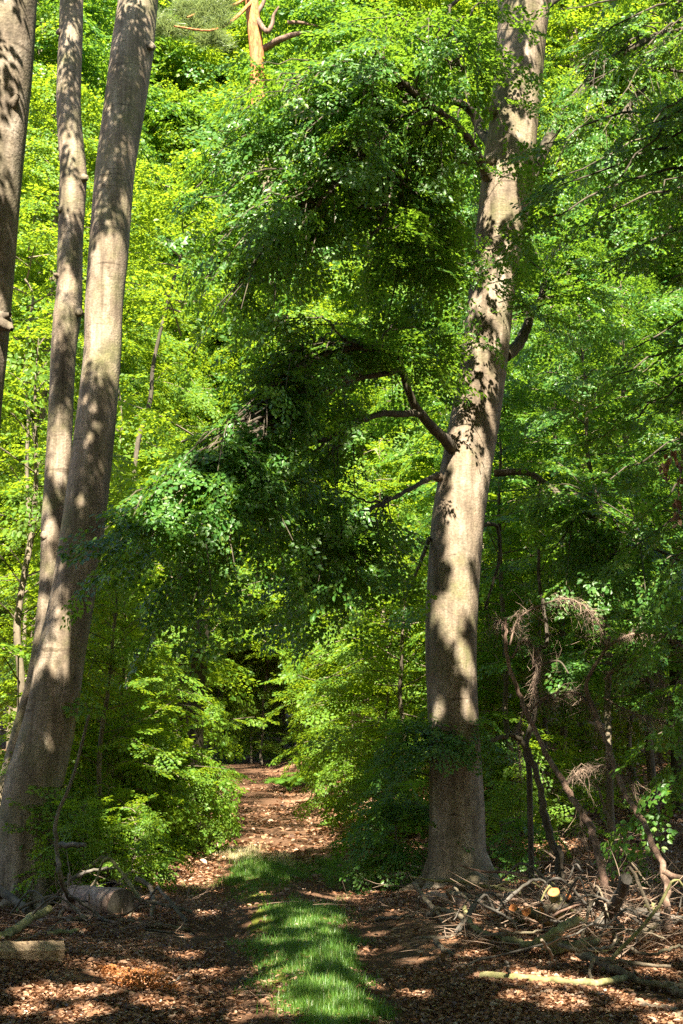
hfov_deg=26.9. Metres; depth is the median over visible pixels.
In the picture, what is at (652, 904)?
dead branch
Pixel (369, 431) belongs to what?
beech tree
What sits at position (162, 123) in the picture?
tall beech
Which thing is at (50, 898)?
dead branch
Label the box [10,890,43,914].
dead branch
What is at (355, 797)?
beech seedling
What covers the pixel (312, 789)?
beech seedling
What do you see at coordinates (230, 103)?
tall beech
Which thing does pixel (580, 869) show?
dead branch
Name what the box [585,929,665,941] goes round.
dead branch
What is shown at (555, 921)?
dead branch
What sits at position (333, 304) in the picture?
beech tree
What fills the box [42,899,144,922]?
dead branch
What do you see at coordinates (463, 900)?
buried log
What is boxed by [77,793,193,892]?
beech seedling
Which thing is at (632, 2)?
tall beech
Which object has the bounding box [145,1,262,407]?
tall beech
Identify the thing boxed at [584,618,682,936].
dead tree
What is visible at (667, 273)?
beech tree
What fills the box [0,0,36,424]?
old beech
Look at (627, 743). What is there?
young beech
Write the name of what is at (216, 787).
beech seedling
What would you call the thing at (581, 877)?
dead branch
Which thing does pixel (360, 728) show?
young beech
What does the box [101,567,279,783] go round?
young beech
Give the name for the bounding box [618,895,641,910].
dead branch
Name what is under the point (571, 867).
dead branch
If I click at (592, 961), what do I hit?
fallen branch
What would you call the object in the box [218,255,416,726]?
beech tree
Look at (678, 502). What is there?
withered leaf spray
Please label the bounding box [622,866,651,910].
dead branch
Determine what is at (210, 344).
beech tree
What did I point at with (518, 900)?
dead branch
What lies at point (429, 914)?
broken branch
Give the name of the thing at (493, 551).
young beech
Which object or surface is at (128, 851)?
fern
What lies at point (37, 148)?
beech tree
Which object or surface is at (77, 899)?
fallen branch
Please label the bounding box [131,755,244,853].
beech seedling
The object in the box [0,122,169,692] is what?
beech tree
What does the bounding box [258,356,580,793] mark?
young beech
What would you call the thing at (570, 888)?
dead branch
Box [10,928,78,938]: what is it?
fallen branch
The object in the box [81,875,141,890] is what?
fallen branch
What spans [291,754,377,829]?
beech seedling
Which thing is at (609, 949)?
dead branch
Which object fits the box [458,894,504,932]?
dead branch
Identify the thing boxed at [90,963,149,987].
dead bracken
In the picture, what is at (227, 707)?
young beech
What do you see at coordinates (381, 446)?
young beech
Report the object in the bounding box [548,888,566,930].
sawn stub
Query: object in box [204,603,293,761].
young beech
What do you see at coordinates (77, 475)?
twin stemmed beech
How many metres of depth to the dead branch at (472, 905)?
11.90 m
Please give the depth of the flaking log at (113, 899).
13.56 m
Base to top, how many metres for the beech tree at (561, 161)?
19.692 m
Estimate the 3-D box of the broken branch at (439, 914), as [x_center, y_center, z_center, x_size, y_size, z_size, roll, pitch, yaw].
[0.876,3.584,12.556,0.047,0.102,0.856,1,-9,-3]
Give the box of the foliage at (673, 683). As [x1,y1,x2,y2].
[482,484,682,810]
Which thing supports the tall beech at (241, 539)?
on the ground at (397, 928)
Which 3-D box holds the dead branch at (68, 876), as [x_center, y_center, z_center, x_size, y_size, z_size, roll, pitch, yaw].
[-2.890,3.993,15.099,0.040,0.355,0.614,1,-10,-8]
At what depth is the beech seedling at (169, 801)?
19.39 m
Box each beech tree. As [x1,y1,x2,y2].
[0,62,197,716]
[0,97,267,777]
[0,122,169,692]
[2,229,253,691]
[5,149,240,699]
[17,194,246,682]
[192,116,491,760]
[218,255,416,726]
[278,103,465,716]
[286,171,546,700]
[343,126,670,689]
[407,67,682,744]
[454,118,682,766]
[518,29,682,668]
[525,88,682,683]
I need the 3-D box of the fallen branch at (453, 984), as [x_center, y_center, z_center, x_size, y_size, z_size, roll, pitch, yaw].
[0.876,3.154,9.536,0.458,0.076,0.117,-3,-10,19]
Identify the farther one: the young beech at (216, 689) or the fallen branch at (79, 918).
the young beech at (216, 689)
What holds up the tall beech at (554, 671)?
on the ground at (397, 928)
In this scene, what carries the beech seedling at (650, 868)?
on the ground at (397, 928)
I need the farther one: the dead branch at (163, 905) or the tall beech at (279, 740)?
the tall beech at (279, 740)
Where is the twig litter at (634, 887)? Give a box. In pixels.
[0,802,682,1023]
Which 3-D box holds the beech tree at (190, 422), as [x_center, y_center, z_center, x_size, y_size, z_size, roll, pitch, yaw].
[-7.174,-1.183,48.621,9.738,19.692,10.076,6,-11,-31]
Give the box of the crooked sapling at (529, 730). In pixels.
[523,549,568,893]
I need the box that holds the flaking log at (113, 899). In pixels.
[62,885,134,916]
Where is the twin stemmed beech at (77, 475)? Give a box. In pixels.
[0,0,157,910]
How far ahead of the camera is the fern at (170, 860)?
18.15 m
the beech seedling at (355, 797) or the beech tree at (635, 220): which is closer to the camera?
the beech seedling at (355, 797)
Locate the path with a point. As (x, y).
(251, 770)
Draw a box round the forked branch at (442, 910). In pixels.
[413,881,470,928]
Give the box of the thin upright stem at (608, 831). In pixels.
[596,784,620,894]
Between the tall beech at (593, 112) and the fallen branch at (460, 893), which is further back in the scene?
the tall beech at (593, 112)
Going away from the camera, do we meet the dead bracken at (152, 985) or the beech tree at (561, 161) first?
the dead bracken at (152, 985)
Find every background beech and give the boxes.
[82,140,275,719]
[369,361,609,760]
[489,426,674,752]
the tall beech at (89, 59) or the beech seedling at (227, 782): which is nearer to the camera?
the beech seedling at (227, 782)
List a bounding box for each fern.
[104,846,162,864]
[119,853,185,874]
[260,776,301,791]
[280,771,340,788]
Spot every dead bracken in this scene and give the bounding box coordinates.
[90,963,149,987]
[119,966,182,991]
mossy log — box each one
[479,971,627,986]
[550,936,600,954]
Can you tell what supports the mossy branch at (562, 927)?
on the mossy branch at (523, 943)
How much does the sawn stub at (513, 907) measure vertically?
0.226 m
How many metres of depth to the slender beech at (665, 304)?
24.49 m
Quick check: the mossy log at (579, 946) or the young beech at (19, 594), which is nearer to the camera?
the mossy log at (579, 946)
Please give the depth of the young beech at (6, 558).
29.77 m
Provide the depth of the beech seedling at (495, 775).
21.42 m
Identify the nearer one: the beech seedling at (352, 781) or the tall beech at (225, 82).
the beech seedling at (352, 781)
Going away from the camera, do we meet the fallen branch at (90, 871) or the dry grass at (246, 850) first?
the fallen branch at (90, 871)
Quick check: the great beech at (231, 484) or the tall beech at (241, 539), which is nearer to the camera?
the great beech at (231, 484)
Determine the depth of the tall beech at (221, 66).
59.91 m
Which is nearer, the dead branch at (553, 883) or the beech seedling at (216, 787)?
the dead branch at (553, 883)
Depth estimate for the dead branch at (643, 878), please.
14.65 m
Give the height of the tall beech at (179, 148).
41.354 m
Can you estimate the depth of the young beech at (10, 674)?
22.89 m
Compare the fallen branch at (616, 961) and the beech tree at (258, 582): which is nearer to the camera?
the fallen branch at (616, 961)
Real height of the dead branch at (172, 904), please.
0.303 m
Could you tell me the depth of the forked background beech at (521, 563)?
30.59 m
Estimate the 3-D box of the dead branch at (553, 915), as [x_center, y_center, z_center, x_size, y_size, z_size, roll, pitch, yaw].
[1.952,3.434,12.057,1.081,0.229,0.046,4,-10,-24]
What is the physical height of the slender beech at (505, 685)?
7.601 m
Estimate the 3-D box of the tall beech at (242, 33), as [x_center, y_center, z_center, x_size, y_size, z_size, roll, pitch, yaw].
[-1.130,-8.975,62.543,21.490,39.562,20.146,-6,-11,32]
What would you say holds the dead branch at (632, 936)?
on the fallen branch at (610, 967)
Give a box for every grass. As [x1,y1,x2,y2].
[181,850,401,1023]
[192,841,372,867]
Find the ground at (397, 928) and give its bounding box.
[0,665,682,1023]
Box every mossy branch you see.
[0,905,52,939]
[462,905,573,948]
[533,916,579,946]
[593,873,631,928]
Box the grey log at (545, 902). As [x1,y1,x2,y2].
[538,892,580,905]
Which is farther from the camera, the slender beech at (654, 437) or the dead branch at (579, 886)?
the slender beech at (654, 437)
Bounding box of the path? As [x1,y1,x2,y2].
[152,763,458,1023]
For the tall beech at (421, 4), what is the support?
on the ground at (397, 928)
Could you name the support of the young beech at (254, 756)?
on the ground at (397, 928)
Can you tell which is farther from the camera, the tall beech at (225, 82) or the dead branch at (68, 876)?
the tall beech at (225, 82)
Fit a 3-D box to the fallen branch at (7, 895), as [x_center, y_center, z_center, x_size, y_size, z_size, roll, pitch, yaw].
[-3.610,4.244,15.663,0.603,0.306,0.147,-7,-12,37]
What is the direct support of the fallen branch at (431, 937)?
on the ground at (397, 928)
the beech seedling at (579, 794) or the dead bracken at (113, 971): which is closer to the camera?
the dead bracken at (113, 971)
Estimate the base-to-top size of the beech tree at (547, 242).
16.560 m
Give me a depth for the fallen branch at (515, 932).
11.34 m
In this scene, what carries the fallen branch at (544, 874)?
on the ground at (397, 928)
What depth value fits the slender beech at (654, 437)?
20.30 m
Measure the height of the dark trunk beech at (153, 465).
7.074 m
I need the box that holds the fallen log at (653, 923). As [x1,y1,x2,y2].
[639,919,664,937]
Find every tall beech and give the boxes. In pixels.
[0,0,274,748]
[0,2,184,634]
[2,705,7,725]
[4,0,249,628]
[12,0,295,650]
[46,0,216,359]
[132,0,481,716]
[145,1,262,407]
[150,0,398,754]
[160,0,272,760]
[169,0,452,747]
[185,0,600,660]
[185,1,477,711]
[199,30,266,758]
[200,28,242,746]
[213,0,382,717]
[267,668,288,747]
[309,0,618,735]
[407,0,682,745]
[538,4,591,733]
[542,0,675,723]
[567,0,682,270]
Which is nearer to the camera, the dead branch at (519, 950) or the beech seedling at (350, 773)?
the dead branch at (519, 950)
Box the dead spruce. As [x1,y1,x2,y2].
[474,583,650,904]
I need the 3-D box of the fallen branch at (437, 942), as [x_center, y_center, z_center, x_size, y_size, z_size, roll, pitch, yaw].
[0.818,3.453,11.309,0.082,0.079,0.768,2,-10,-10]
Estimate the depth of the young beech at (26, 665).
24.24 m
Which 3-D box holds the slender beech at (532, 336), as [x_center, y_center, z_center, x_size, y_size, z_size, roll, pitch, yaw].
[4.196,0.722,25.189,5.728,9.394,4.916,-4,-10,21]
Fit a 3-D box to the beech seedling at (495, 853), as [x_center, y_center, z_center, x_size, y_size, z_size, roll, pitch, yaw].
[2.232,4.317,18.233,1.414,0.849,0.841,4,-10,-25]
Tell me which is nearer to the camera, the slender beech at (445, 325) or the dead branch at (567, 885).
the dead branch at (567, 885)
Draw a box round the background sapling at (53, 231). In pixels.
[4,180,140,672]
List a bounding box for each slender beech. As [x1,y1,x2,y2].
[356,304,601,770]
[381,370,644,830]
[394,294,682,806]
[477,302,682,842]
[491,263,682,821]
[495,358,682,750]
[552,356,682,757]
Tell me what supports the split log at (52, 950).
on the ground at (397, 928)
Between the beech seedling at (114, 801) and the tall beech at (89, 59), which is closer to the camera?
the beech seedling at (114, 801)
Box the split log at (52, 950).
[0,940,64,964]
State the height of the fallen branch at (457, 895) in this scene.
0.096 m
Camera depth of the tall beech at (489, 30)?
52.85 m
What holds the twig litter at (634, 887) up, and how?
on the ground at (397, 928)
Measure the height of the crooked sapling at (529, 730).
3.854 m
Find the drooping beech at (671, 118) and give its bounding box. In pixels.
[493,0,682,881]
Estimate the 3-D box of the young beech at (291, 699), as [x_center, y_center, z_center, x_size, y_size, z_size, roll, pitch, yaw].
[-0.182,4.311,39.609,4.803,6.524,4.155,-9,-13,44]
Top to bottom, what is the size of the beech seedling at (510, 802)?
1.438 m
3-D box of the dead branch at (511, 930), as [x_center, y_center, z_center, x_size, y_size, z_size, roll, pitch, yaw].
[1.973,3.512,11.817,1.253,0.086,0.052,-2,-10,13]
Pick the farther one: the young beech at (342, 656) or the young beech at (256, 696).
the young beech at (256, 696)
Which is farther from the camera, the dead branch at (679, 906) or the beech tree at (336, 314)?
the beech tree at (336, 314)
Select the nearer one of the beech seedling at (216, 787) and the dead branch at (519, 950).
the dead branch at (519, 950)
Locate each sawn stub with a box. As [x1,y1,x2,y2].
[509,904,524,924]
[522,906,552,926]
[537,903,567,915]
[542,912,552,928]
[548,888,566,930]
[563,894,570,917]
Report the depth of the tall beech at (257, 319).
61.07 m
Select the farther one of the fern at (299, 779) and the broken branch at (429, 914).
the fern at (299, 779)
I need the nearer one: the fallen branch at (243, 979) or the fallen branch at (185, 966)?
the fallen branch at (243, 979)
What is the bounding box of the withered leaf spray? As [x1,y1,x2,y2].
[659,450,682,527]
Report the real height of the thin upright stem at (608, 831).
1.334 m
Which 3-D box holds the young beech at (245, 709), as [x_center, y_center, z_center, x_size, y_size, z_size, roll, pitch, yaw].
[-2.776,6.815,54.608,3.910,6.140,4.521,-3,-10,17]
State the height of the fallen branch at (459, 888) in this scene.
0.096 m
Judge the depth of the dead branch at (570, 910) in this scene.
12.42 m
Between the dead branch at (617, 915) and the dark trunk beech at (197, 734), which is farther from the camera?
the dark trunk beech at (197, 734)
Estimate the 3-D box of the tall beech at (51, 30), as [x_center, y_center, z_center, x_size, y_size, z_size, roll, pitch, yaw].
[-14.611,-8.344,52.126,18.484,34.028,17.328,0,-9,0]
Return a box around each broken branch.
[426,906,439,918]
[436,911,447,927]
[446,889,453,908]
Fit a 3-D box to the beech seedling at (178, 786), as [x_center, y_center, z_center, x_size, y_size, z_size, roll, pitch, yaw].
[-2.691,4.046,19.985,1.773,2.185,1.999,6,-11,-33]
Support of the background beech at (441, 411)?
on the ground at (397, 928)
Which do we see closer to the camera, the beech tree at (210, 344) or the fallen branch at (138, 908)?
the fallen branch at (138, 908)
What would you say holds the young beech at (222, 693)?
on the ground at (397, 928)
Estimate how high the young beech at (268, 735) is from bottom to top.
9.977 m
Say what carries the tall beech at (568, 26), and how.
on the ground at (397, 928)
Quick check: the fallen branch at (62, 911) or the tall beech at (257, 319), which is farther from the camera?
the tall beech at (257, 319)
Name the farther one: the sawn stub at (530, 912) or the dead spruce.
the dead spruce
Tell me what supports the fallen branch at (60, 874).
on the ground at (397, 928)
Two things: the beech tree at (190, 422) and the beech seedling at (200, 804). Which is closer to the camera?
the beech seedling at (200, 804)
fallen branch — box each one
[0,885,30,913]
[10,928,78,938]
[14,920,62,941]
[39,914,190,930]
[53,715,89,914]
[58,842,86,848]
[58,901,65,916]
[65,866,139,885]
[68,894,183,935]
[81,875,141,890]
[128,905,150,915]
[134,876,155,920]
[158,967,191,987]
[161,964,192,968]
[238,977,261,982]
[374,896,419,921]
[419,933,483,939]
[432,936,459,956]
[439,978,501,987]
[449,890,513,899]
[452,884,474,891]
[454,887,475,912]
[480,928,550,936]
[504,961,510,973]
[526,872,566,887]
[540,939,559,970]
[557,934,617,952]
[575,952,682,990]
[588,958,595,978]
[598,956,670,967]
[613,914,659,935]
[615,943,682,956]
[622,905,682,924]
[633,997,682,1019]
[664,985,682,998]
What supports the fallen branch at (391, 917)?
on the path
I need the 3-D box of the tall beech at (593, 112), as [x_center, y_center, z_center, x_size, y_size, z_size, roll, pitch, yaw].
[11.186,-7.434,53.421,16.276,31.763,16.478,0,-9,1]
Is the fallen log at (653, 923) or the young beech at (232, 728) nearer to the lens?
the fallen log at (653, 923)
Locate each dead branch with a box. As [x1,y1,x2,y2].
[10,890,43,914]
[18,880,94,909]
[31,896,96,921]
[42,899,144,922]
[61,889,192,913]
[67,873,70,888]
[88,894,119,924]
[93,857,141,902]
[143,885,187,923]
[409,876,519,895]
[453,900,523,928]
[454,892,507,932]
[456,922,592,966]
[458,864,576,886]
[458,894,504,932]
[487,880,525,916]
[490,877,546,891]
[491,862,555,889]
[492,898,535,908]
[501,878,549,905]
[506,928,646,941]
[508,905,635,932]
[521,904,626,931]
[524,861,631,891]
[530,872,570,893]
[533,894,640,925]
[537,877,596,917]
[541,885,590,928]
[553,877,592,919]
[562,863,583,885]
[563,876,600,891]
[571,882,608,900]
[579,899,616,939]
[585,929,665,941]
[588,885,608,922]
[588,908,657,947]
[592,936,622,952]
[601,879,682,971]
[607,846,660,899]
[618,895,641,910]
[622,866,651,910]
[623,895,682,931]
[644,903,660,911]
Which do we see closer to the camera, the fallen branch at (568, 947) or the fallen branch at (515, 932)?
the fallen branch at (568, 947)
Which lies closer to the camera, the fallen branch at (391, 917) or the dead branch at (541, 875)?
the fallen branch at (391, 917)
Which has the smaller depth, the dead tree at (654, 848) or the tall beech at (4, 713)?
the dead tree at (654, 848)
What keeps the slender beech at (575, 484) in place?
on the ground at (397, 928)
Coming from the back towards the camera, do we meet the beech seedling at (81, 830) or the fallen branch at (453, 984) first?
the beech seedling at (81, 830)
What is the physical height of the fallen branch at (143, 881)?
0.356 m
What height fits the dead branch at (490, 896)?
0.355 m
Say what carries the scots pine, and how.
on the ground at (397, 928)
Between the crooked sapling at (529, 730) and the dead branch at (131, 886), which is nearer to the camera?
the dead branch at (131, 886)
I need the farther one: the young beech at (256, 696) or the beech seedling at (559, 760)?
the young beech at (256, 696)
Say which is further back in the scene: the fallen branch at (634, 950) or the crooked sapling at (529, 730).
the crooked sapling at (529, 730)
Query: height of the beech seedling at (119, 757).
2.570 m
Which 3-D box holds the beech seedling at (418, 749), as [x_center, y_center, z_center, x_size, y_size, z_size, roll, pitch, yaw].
[1.140,3.364,16.531,1.840,2.060,1.441,-8,-12,40]
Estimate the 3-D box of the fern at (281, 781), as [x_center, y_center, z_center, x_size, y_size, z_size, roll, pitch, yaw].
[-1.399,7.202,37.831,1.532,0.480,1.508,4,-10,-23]
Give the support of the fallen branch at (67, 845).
on the fallen branch at (60, 874)
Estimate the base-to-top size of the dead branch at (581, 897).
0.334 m
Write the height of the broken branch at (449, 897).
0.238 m
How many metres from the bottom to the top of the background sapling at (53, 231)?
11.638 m
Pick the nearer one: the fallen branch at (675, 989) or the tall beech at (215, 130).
the fallen branch at (675, 989)
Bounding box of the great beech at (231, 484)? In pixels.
[57,0,682,891]
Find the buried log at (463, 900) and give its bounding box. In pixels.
[425,891,507,910]
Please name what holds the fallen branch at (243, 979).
on the path
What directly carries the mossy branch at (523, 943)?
on the ground at (397, 928)
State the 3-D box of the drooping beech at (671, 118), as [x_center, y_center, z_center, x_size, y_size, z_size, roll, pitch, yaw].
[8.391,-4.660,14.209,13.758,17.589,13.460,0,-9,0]
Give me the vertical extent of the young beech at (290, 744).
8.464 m
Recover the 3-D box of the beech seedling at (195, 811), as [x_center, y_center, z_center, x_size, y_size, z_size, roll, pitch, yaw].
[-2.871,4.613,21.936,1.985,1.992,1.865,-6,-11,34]
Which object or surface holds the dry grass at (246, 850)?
on the path
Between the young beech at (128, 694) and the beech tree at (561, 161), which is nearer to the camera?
the young beech at (128, 694)
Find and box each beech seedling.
[2,784,143,915]
[27,795,147,901]
[58,783,172,886]
[60,702,202,873]
[62,710,244,849]
[65,690,184,857]
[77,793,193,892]
[91,733,211,849]
[92,721,232,862]
[102,711,249,858]
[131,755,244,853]
[143,723,222,838]
[143,761,235,850]
[281,710,356,799]
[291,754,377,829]
[314,703,426,826]
[326,754,421,848]
[327,779,473,894]
[333,757,428,851]
[351,713,518,809]
[427,711,553,833]
[484,720,605,845]
[484,780,570,866]
[486,817,559,883]
[538,750,646,838]
[621,853,681,888]
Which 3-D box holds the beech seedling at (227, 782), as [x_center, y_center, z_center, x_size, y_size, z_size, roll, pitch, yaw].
[-2.555,4.183,21.216,2.234,2.442,1.982,-6,-11,33]
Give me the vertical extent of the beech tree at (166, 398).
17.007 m
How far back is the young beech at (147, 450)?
28.33 m
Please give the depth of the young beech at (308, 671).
29.33 m
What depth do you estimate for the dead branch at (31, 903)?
15.24 m
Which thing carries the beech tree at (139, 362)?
on the ground at (397, 928)
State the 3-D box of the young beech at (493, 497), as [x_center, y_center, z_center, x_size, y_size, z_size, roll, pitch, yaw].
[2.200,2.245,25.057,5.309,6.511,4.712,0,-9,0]
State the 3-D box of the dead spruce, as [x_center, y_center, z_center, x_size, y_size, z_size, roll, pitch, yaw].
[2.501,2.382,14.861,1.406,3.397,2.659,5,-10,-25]
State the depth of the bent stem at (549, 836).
15.24 m
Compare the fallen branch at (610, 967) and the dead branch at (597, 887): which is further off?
the dead branch at (597, 887)
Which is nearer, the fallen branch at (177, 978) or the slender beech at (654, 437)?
the fallen branch at (177, 978)
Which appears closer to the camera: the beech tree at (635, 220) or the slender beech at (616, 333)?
the slender beech at (616, 333)
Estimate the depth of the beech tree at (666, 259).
37.27 m
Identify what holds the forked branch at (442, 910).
on the ground at (397, 928)
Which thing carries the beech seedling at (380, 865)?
on the ground at (397, 928)
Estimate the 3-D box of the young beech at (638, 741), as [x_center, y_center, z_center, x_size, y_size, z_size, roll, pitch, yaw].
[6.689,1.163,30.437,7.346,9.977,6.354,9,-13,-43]
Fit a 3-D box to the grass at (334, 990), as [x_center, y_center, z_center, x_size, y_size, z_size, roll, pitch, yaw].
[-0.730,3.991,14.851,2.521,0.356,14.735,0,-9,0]
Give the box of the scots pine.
[155,0,332,752]
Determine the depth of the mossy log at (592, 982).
9.50 m
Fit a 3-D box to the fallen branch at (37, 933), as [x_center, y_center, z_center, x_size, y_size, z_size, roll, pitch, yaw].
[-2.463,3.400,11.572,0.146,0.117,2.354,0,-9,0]
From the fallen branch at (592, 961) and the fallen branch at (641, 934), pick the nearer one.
the fallen branch at (592, 961)
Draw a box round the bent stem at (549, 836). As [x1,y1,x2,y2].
[490,732,564,890]
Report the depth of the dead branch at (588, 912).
11.96 m
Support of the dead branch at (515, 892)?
on the ground at (397, 928)
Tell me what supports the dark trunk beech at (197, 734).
on the ground at (397, 928)
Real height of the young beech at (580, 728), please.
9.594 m
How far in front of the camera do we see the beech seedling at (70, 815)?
16.46 m
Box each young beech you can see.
[0,310,253,849]
[0,377,305,786]
[0,429,219,759]
[0,452,227,830]
[0,501,213,786]
[0,524,232,882]
[0,597,255,851]
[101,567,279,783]
[144,548,230,743]
[166,590,278,763]
[174,573,295,760]
[203,616,291,762]
[203,646,301,760]
[203,659,269,763]
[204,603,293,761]
[211,651,295,763]
[221,424,519,790]
[221,588,298,761]
[221,610,309,763]
[245,618,376,770]
[257,499,568,845]
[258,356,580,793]
[262,537,426,793]
[288,603,488,836]
[314,480,641,809]
[373,471,663,826]
[414,347,682,795]
[478,435,682,796]
[524,358,682,773]
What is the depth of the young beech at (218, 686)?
46.82 m
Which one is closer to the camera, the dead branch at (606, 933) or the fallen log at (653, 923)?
the dead branch at (606, 933)
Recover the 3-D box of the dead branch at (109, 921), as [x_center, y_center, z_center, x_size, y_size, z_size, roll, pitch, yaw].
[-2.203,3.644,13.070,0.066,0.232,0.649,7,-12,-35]
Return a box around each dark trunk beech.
[13,429,290,847]
[74,395,317,847]
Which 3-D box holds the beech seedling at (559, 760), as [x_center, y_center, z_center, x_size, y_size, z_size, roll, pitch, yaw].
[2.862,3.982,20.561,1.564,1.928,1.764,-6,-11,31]
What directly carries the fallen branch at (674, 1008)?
on the ground at (397, 928)
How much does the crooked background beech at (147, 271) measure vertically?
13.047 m
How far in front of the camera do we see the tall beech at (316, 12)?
51.95 m
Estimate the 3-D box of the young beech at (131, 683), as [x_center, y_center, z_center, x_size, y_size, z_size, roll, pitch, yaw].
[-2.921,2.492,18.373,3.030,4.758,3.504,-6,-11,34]
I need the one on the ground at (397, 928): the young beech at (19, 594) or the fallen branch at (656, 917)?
the young beech at (19, 594)

